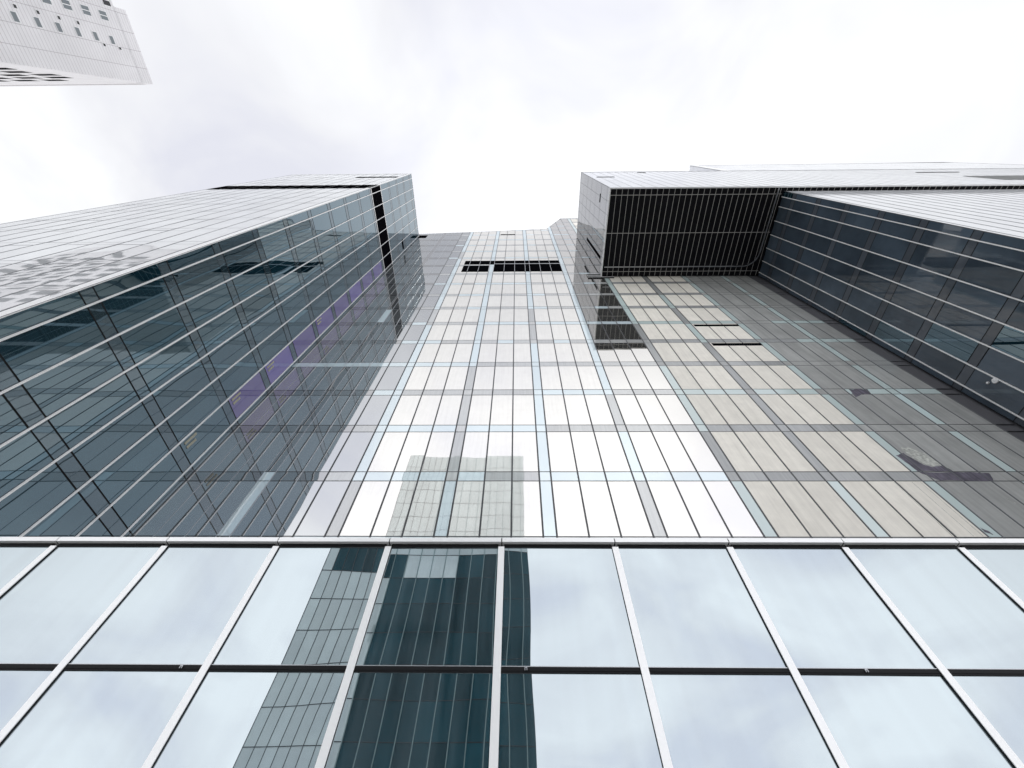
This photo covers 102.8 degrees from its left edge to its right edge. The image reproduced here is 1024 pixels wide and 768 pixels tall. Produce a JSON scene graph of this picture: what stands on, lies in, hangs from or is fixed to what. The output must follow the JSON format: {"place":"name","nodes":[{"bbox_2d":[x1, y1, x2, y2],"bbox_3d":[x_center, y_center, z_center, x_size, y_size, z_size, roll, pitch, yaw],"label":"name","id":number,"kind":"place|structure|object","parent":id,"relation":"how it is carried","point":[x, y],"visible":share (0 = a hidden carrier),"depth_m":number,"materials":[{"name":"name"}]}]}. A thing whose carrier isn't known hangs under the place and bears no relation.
{"place":"outdoors","nodes":[
{"label":"outdoors","id":0,"kind":"place"},
{"bbox_2d":[0,0,152,86],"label":"tiled tower","id":1,"kind":"structure","parent":0,"point":[67,42],"depth_m":53.32,"materials":[{"name":"white tile"}]},
{"bbox_2d":[0,174,418,536],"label":"block","id":2,"kind":"structure","parent":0,"point":[153,351],"depth_m":20.89,"materials":[{"name":"grey"}]},
{"bbox_2d":[0,395,26,443],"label":"window pane","id":3,"kind":"structure","parent":2,"relation":"in","point":[11,424],"depth_m":13.69,"materials":[{"name":"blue glass"}]},
{"bbox_2d":[0,431,52,496],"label":"window pane","id":4,"kind":"structure","parent":2,"relation":"in","point":[24,456],"depth_m":14.01,"materials":[{"name":"blue glass"}]},
{"bbox_2d":[0,463,74,536],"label":"window pane","id":5,"kind":"structure","parent":2,"relation":"in","point":[26,505],"depth_m":14.36,"materials":[{"name":"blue glass"}]},
{"bbox_2d":[0,291,84,337],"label":"window pane","id":6,"kind":"structure","parent":2,"relation":"in","point":[13,323],"depth_m":14.58,"materials":[{"name":"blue glass"}]},
{"bbox_2d":[0,308,104,380],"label":"window pane","id":7,"kind":"structure","parent":2,"relation":"in","point":[28,353],"depth_m":14.93,"materials":[{"name":"blue glass"}]},
{"bbox_2d":[23,493,95,536],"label":"window pane","id":8,"kind":"structure","parent":2,"relation":"in","point":[72,516],"depth_m":15.44,"materials":[{"name":"blue glass"}]},
{"bbox_2d":[23,342,122,415],"bbox_3d":[-16.865,-0.288,15.877,0.035,3.422,1.486,0,-59,1],"label":"window pane","id":9,"kind":"structure","parent":2,"relation":"in","point":[59,386],"depth_m":15.70,"materials":[{"name":"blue glass"}]},
{"bbox_2d":[49,373,138,447],"bbox_3d":[-16.852,0.990,16.650,0.039,3.422,1.486,0,-59,1],"label":"window pane","id":10,"kind":"structure","parent":2,"relation":"in","point":[90,413],"depth_m":16.47,"materials":[{"name":"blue glass"}]},
{"bbox_2d":[79,519,111,536],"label":"window pane","id":11,"kind":"structure","parent":2,"relation":"in","point":[96,529],"depth_m":16.54,"materials":[{"name":"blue glass"}]},
{"bbox_2d":[72,402,154,476],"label":"window pane","id":12,"kind":"structure","parent":2,"relation":"in","point":[99,450],"depth_m":17.25,"materials":[{"name":"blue glass"}]},
{"bbox_2d":[93,264,161,298],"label":"window pane","id":13,"kind":"structure","parent":2,"relation":"in","point":[118,284],"depth_m":17.84,"materials":[{"name":"blue glass"}]},
{"bbox_2d":[93,429,168,502],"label":"window pane","id":14,"kind":"structure","parent":2,"relation":"in","point":[113,481],"depth_m":18.05,"materials":[{"name":"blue glass"}]},
{"bbox_2d":[102,278,174,332],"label":"window pane","id":15,"kind":"structure","parent":2,"relation":"in","point":[127,309],"depth_m":18.40,"materials":[{"name":"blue glass"}]},
{"bbox_2d":[113,453,181,526],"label":"window pane","id":16,"kind":"structure","parent":2,"relation":"in","point":[130,506],"depth_m":18.82,"materials":[{"name":"blue glass"}]},
{"bbox_2d":[120,307,187,362],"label":"window pane","id":17,"kind":"structure","parent":2,"relation":"in","point":[147,338],"depth_m":19.19,"materials":[{"name":"blue glass"}]},
{"bbox_2d":[137,335,198,391],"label":"window pane","id":18,"kind":"structure","parent":2,"relation":"in","point":[161,367],"depth_m":19.98,"materials":[{"name":"blue glass"}]},
{"bbox_2d":[153,361,209,416],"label":"window pane","id":19,"kind":"structure","parent":2,"relation":"in","point":[175,393],"depth_m":20.75,"materials":[{"name":"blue glass"}]},
{"bbox_2d":[167,245,214,270],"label":"window pane","id":20,"kind":"structure","parent":2,"relation":"in","point":[175,263],"depth_m":21.34,"materials":[{"name":"blue glass"}]},
{"bbox_2d":[167,384,220,440],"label":"window pane","id":21,"kind":"structure","parent":2,"relation":"in","point":[195,411],"depth_m":21.52,"materials":[{"name":"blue glass"}]},
{"bbox_2d":[173,256,224,299],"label":"window pane","id":22,"kind":"structure","parent":2,"relation":"in","point":[193,280],"depth_m":21.91,"materials":[{"name":"blue glass"}]},
{"bbox_2d":[180,407,229,463],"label":"window pane","id":23,"kind":"structure","parent":2,"relation":"in","point":[217,423],"depth_m":22.42,"materials":[{"name":"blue glass"}]},
{"bbox_2d":[186,283,233,326],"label":"window pane","id":24,"kind":"structure","parent":2,"relation":"in","point":[202,308],"depth_m":22.66,"materials":[{"name":"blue glass"}]},
{"bbox_2d":[197,307,241,351],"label":"window pane","id":25,"kind":"structure","parent":2,"relation":"in","point":[213,333],"depth_m":23.41,"materials":[{"name":"blue glass"}]},
{"bbox_2d":[208,330,250,375],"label":"window pane","id":26,"kind":"structure","parent":2,"relation":"in","point":[232,350],"depth_m":24.23,"materials":[{"name":"blue glass"}]},
{"bbox_2d":[219,231,253,251],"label":"window pane","id":27,"kind":"structure","parent":2,"relation":"in","point":[226,244],"depth_m":24.86,"materials":[{"name":"grey glass"}]},
{"bbox_2d":[219,352,257,397],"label":"window pane","id":28,"kind":"structure","parent":2,"relation":"in","point":[236,376],"depth_m":25.01,"materials":[{"name":"grey glass"}]},
{"bbox_2d":[223,241,261,276],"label":"window pane","id":29,"kind":"structure","parent":2,"relation":"in","point":[240,259],"depth_m":25.38,"materials":[{"name":"grey glass"}]},
{"bbox_2d":[229,372,265,417],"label":"window pane","id":30,"kind":"structure","parent":2,"relation":"in","point":[255,387],"depth_m":25.83,"materials":[{"name":"purple glass"}]},
{"bbox_2d":[233,264,268,300],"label":"window pane","id":31,"kind":"structure","parent":2,"relation":"in","point":[246,284],"depth_m":26.15,"materials":[{"name":"grey glass"}]},
{"bbox_2d":[241,287,274,323],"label":"window pane","id":32,"kind":"structure","parent":2,"relation":"in","point":[261,302],"depth_m":26.95,"materials":[{"name":"grey glass"}]},
{"bbox_2d":[249,307,281,344],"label":"window pane","id":33,"kind":"structure","parent":2,"relation":"in","point":[268,323],"depth_m":27.71,"materials":[{"name":"grey glass"}]},
{"bbox_2d":[257,327,287,364],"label":"window pane","id":34,"kind":"structure","parent":2,"relation":"in","point":[272,345],"depth_m":28.50,"materials":[{"name":"grey glass"}]},
{"bbox_2d":[260,229,289,259],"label":"window pane","id":35,"kind":"structure","parent":2,"relation":"in","point":[274,244],"depth_m":28.87,"materials":[{"name":"grey glass"}]},
{"bbox_2d":[265,345,292,382],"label":"window pane","id":36,"kind":"structure","parent":2,"relation":"in","point":[284,358],"depth_m":29.32,"materials":[{"name":"purple glass"}]},
{"bbox_2d":[268,250,295,280],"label":"window pane","id":37,"kind":"structure","parent":2,"relation":"in","point":[282,264],"depth_m":29.61,"materials":[{"name":"grey glass"}]},
{"bbox_2d":[275,270,300,301],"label":"window pane","id":38,"kind":"structure","parent":2,"relation":"in","point":[290,283],"depth_m":30.38,"materials":[{"name":"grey glass"}]},
{"bbox_2d":[281,289,305,320],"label":"window pane","id":39,"kind":"structure","parent":2,"relation":"in","point":[292,305],"depth_m":31.18,"materials":[{"name":"grey glass"}]},
{"bbox_2d":[287,307,310,338],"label":"window pane","id":40,"kind":"structure","parent":2,"relation":"in","point":[301,320],"depth_m":32.03,"materials":[{"name":"grey glass"}]},
{"bbox_2d":[289,220,312,245],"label":"window pane","id":41,"kind":"structure","parent":2,"relation":"in","point":[301,232],"depth_m":32.37,"materials":[{"name":"blue glass"}]},
{"bbox_2d":[293,324,315,356],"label":"window pane","id":42,"kind":"structure","parent":2,"relation":"in","point":[307,336],"depth_m":32.78,"materials":[{"name":"purple glass"}]},
{"bbox_2d":[295,238,317,265],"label":"window pane","id":43,"kind":"structure","parent":2,"relation":"in","point":[306,251],"depth_m":33.13,"materials":[{"name":"blue glass"}]},
{"bbox_2d":[300,257,321,283],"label":"window pane","id":44,"kind":"structure","parent":2,"relation":"in","point":[312,269],"depth_m":33.92,"materials":[{"name":"blue glass"}]},
{"bbox_2d":[306,274,325,301],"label":"window pane","id":45,"kind":"structure","parent":2,"relation":"in","point":[317,286],"depth_m":34.60,"materials":[{"name":"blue glass"}]},
{"bbox_2d":[311,291,329,318],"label":"window pane","id":46,"kind":"structure","parent":2,"relation":"in","point":[322,302],"depth_m":35.47,"materials":[{"name":"blue glass"}]},
{"bbox_2d":[313,212,331,234],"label":"window pane","id":47,"kind":"structure","parent":2,"relation":"in","point":[322,223],"depth_m":35.87,"materials":[{"name":"blue glass"}]},
{"bbox_2d":[317,229,335,252],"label":"window pane","id":48,"kind":"structure","parent":2,"relation":"in","point":[326,240],"depth_m":36.63,"materials":[{"name":"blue glass"}]},
{"bbox_2d":[298,174,418,359],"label":"window pane","id":49,"kind":"structure","parent":2,"relation":"in","point":[408,195],"depth_m":64.49,"materials":[{"name":"glass"}]},
{"bbox_2d":[0,537,1023,767],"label":"glass podium","id":50,"kind":"object","parent":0,"point":[262,652],"visible":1,"depth_m":4.63,"materials":[{"name":"grey"}]},
{"bbox_2d":[0,547,47,589],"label":"window pane","id":51,"kind":"structure","parent":50,"relation":"in","point":[13,560],"depth_m":5.72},
{"bbox_2d":[0,670,51,730],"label":"window pane","id":52,"kind":"structure","parent":50,"relation":"in","point":[16,686],"depth_m":4.37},
{"bbox_2d":[0,547,159,662],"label":"window pane","id":53,"kind":"structure","parent":50,"relation":"in","point":[45,614],"depth_m":5.23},
{"bbox_2d":[0,671,197,767],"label":"window pane","id":54,"kind":"structure","parent":50,"relation":"in","point":[84,719],"depth_m":4.12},
{"bbox_2d":[70,547,271,663],"bbox_3d":[-4.190,2.738,5.211,1.589,1.525,0.009,0,-59,1],"label":"window pane","id":55,"kind":"structure","parent":50,"relation":"in","point":[176,613],"depth_m":5.10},
{"bbox_2d":[152,672,344,767],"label":"window pane","id":56,"kind":"structure","parent":50,"relation":"in","point":[233,719],"depth_m":4.10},
{"bbox_2d":[212,547,384,664],"bbox_3d":[-2.577,2.735,5.191,1.589,1.525,0.007,0,-59,1],"label":"window pane","id":57,"kind":"structure","parent":50,"relation":"in","point":[308,606],"depth_m":5.08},
{"bbox_2d":[325,672,492,767],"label":"window pane","id":58,"kind":"structure","parent":50,"relation":"in","point":[387,720],"depth_m":4.09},
{"bbox_2d":[356,548,497,665],"bbox_3d":[-0.964,2.729,5.171,1.589,1.525,0.013,0,-59,1],"label":"window pane","id":59,"kind":"structure","parent":50,"relation":"in","point":[433,606],"depth_m":5.06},
{"bbox_2d":[501,548,639,666],"bbox_3d":[0.649,2.725,5.152,1.589,1.525,0.005,0,-59,1],"label":"window pane","id":60,"kind":"structure","parent":50,"relation":"in","point":[562,606],"depth_m":5.04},
{"bbox_2d":[498,673,662,767],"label":"window pane","id":61,"kind":"structure","parent":50,"relation":"in","point":[546,720],"depth_m":4.07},
{"bbox_2d":[619,548,786,666],"bbox_3d":[2.261,2.721,5.133,1.589,1.525,0.006,0,-59,1],"label":"window pane","id":62,"kind":"structure","parent":50,"relation":"in","point":[693,607],"depth_m":5.02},
{"bbox_2d":[650,674,837,767],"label":"window pane","id":63,"kind":"structure","parent":50,"relation":"in","point":[709,721],"depth_m":4.06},
{"bbox_2d":[734,548,935,667],"bbox_3d":[3.874,2.717,5.113,1.589,1.525,0.010,0,-59,1],"label":"window pane","id":64,"kind":"structure","parent":50,"relation":"in","point":[823,610],"depth_m":5.00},
{"bbox_2d":[801,675,1013,767],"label":"window pane","id":65,"kind":"structure","parent":50,"relation":"in","point":[874,721],"depth_m":4.05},
{"bbox_2d":[850,549,1023,668],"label":"window pane","id":66,"kind":"structure","parent":50,"relation":"in","point":[966,620],"depth_m":5.06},
{"bbox_2d":[953,676,1023,763],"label":"window pane","id":67,"kind":"structure","parent":50,"relation":"in","point":[1000,699],"depth_m":4.20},
{"bbox_2d":[967,549,1023,601],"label":"window pane","id":68,"kind":"structure","parent":50,"relation":"in","point":[1007,565],"depth_m":5.53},
{"bbox_2d":[0,0,1023,233],"label":"sky","id":69,"kind":"structure","parent":0,"point":[496,111],"materials":[{"name":"white"}]},
{"bbox_2d":[126,218,1023,538],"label":"central tower","id":70,"kind":"structure","parent":0,"point":[550,382],"depth_m":24.40,"materials":[{"name":"grey"}]},
{"bbox_2d":[576,168,1023,275],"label":"overhanging block","id":71,"kind":"structure","parent":70,"relation":"attached to","point":[676,223],"depth_m":48.02,"materials":[{"name":"grey"}]},
{"bbox_2d":[689,162,1023,170],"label":"setback tower","id":72,"kind":"structure","parent":0,"point":[925,165],"depth_m":78.19,"materials":[{"name":"grey"}]},
{"bbox_2d":[758,189,1023,426],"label":"wing","id":73,"kind":"structure","parent":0,"point":[931,282],"depth_m":30.76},
{"bbox_2d":[779,240,799,259],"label":"window pane","id":74,"kind":"structure","parent":73,"relation":"in","point":[788,249],"depth_m":44.03,"materials":[{"name":"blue glass"}]},
{"bbox_2d":[783,225,805,244],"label":"window pane","id":75,"kind":"structure","parent":73,"relation":"in","point":[792,234],"depth_m":43.24,"materials":[{"name":"blue glass"}]},
{"bbox_2d":[788,211,810,229],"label":"window pane","id":76,"kind":"structure","parent":73,"relation":"in","point":[797,219],"depth_m":42.47,"materials":[{"name":"blue glass"}]},
{"bbox_2d":[790,277,812,298],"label":"window pane","id":77,"kind":"structure","parent":73,"relation":"in","point":[798,286],"depth_m":42.19,"materials":[{"name":"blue glass"}]},
{"bbox_2d":[795,263,818,285],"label":"window pane","id":78,"kind":"structure","parent":73,"relation":"in","point":[809,275],"depth_m":41.45,"materials":[{"name":"blue glass"}]},
{"bbox_2d":[800,248,824,270],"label":"window pane","id":79,"kind":"structure","parent":73,"relation":"in","point":[815,260],"depth_m":40.61,"materials":[{"name":"blue glass"}]},
{"bbox_2d":[805,233,830,254],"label":"window pane","id":80,"kind":"structure","parent":73,"relation":"in","point":[814,242],"depth_m":39.81,"materials":[{"name":"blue glass"}]},
{"bbox_2d":[810,217,837,237],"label":"window pane","id":81,"kind":"structure","parent":73,"relation":"in","point":[820,226],"depth_m":39.02,"materials":[{"name":"blue glass"}]},
{"bbox_2d":[813,290,840,313],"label":"window pane","id":82,"kind":"structure","parent":73,"relation":"in","point":[821,298],"depth_m":38.68,"materials":[{"name":"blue glass"}]},
{"bbox_2d":[819,274,847,299],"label":"window pane","id":83,"kind":"structure","parent":73,"relation":"in","point":[828,284],"depth_m":37.94,"materials":[{"name":"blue glass"}]},
{"bbox_2d":[824,258,854,282],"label":"window pane","id":84,"kind":"structure","parent":73,"relation":"in","point":[839,270],"depth_m":37.22,"materials":[{"name":"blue glass"}]},
{"bbox_2d":[831,242,861,265],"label":"window pane","id":85,"kind":"structure","parent":73,"relation":"in","point":[848,254],"depth_m":36.42,"materials":[{"name":"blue glass"}]},
{"bbox_2d":[837,224,869,247],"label":"window pane","id":86,"kind":"structure","parent":73,"relation":"in","point":[854,236],"depth_m":35.67,"materials":[{"name":"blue glass"}]},
{"bbox_2d":[841,304,873,330],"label":"window pane","id":87,"kind":"structure","parent":73,"relation":"in","point":[855,316],"depth_m":35.28,"materials":[{"name":"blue glass"}]},
{"bbox_2d":[844,212,875,229],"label":"window pane","id":88,"kind":"structure","parent":73,"relation":"in","point":[857,220],"depth_m":34.99,"materials":[{"name":"blue glass"}]},
{"bbox_2d":[847,287,881,315],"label":"window pane","id":89,"kind":"structure","parent":73,"relation":"in","point":[864,301],"depth_m":34.56,"materials":[{"name":"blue glass"}]},
{"bbox_2d":[854,270,890,297],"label":"window pane","id":90,"kind":"structure","parent":73,"relation":"in","point":[878,286],"depth_m":33.78,"materials":[{"name":"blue glass"}]},
{"bbox_2d":[862,252,899,279],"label":"window pane","id":91,"kind":"structure","parent":73,"relation":"in","point":[885,267],"depth_m":33.03,"materials":[{"name":"blue glass"}]},
{"bbox_2d":[869,233,909,260],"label":"window pane","id":92,"kind":"structure","parent":73,"relation":"in","point":[892,247],"depth_m":32.22,"materials":[{"name":"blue glass"}]},
{"bbox_2d":[874,321,913,352],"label":"window pane","id":93,"kind":"structure","parent":73,"relation":"in","point":[893,336],"depth_m":31.82,"materials":[{"name":"blue glass"}]},
{"bbox_2d":[878,220,916,239],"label":"window pane","id":94,"kind":"structure","parent":73,"relation":"in","point":[886,227],"depth_m":31.54,"materials":[{"name":"blue glass"}]},
{"bbox_2d":[883,212,920,225],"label":"window pane","id":95,"kind":"structure","parent":73,"relation":"in","point":[889,216],"depth_m":31.14,"materials":[{"name":"blue glass"}]},
{"bbox_2d":[881,303,924,335],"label":"window pane","id":96,"kind":"structure","parent":73,"relation":"in","point":[902,319],"depth_m":31.08,"materials":[{"name":"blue glass"}]},
{"bbox_2d":[890,284,935,316],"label":"window pane","id":97,"kind":"structure","parent":73,"relation":"in","point":[919,303],"depth_m":30.36,"materials":[{"name":"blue glass"}]},
{"bbox_2d":[899,265,946,296],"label":"window pane","id":98,"kind":"structure","parent":73,"relation":"in","point":[930,283],"depth_m":29.54,"materials":[{"name":"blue glass"}]},
{"bbox_2d":[909,244,959,275],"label":"window pane","id":99,"kind":"structure","parent":73,"relation":"in","point":[936,260],"depth_m":28.76,"materials":[{"name":"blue glass"}]},
{"bbox_2d":[915,343,964,379],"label":"window pane","id":100,"kind":"structure","parent":73,"relation":"in","point":[940,361],"depth_m":28.43,"materials":[{"name":"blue glass"}]},
{"bbox_2d":[919,230,968,253],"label":"window pane","id":101,"kind":"structure","parent":73,"relation":"in","point":[943,241],"depth_m":28.12,"materials":[{"name":"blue glass"}]},
{"bbox_2d":[926,221,973,237],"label":"window pane","id":102,"kind":"structure","parent":73,"relation":"in","point":[955,230],"depth_m":27.69,"materials":[{"name":"blue glass"}]},
{"bbox_2d":[924,323,977,361],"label":"window pane","id":103,"kind":"structure","parent":73,"relation":"in","point":[957,345],"depth_m":27.65,"materials":[{"name":"blue glass"}]},
{"bbox_2d":[935,302,992,340],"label":"window pane","id":104,"kind":"structure","parent":73,"relation":"in","point":[972,325],"depth_m":26.90,"materials":[{"name":"grey glass"}]},
{"bbox_2d":[946,281,1007,318],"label":"window pane","id":105,"kind":"structure","parent":73,"relation":"in","point":[981,301],"depth_m":26.08,"materials":[{"name":"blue glass"}]},
{"bbox_2d":[961,387,1015,420],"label":"window pane","id":106,"kind":"structure","parent":73,"relation":"in","point":[998,409],"depth_m":25.43,"materials":[{"name":"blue glass"}]},
{"bbox_2d":[958,258,1023,294],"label":"window pane","id":107,"kind":"structure","parent":73,"relation":"in","point":[1001,279],"depth_m":25.36,"materials":[{"name":"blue glass"}]},
{"bbox_2d":[965,369,1023,413],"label":"window pane","id":108,"kind":"structure","parent":73,"relation":"in","point":[1001,393],"depth_m":25.01,"materials":[{"name":"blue glass"}]},
{"bbox_2d":[971,242,1023,269],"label":"window pane","id":109,"kind":"structure","parent":73,"relation":"in","point":[993,253],"depth_m":24.84,"materials":[{"name":"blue glass"}]},
{"bbox_2d":[977,348,1023,390],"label":"window pane","id":110,"kind":"structure","parent":73,"relation":"in","point":[1010,370],"depth_m":24.65,"materials":[{"name":"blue glass"}]},
{"bbox_2d":[980,232,1023,249],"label":"window pane","id":111,"kind":"structure","parent":73,"relation":"in","point":[988,237],"depth_m":24.68,"materials":[{"name":"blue glass"}]},
{"bbox_2d":[991,326,1023,359],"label":"window pane","id":112,"kind":"structure","parent":73,"relation":"in","point":[1010,341],"depth_m":24.30,"materials":[{"name":"blue glass"}]},
{"bbox_2d":[1006,301,1023,329],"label":"window pane","id":113,"kind":"structure","parent":73,"relation":"in","point":[1016,320],"depth_m":23.95,"materials":[{"name":"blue glass"}]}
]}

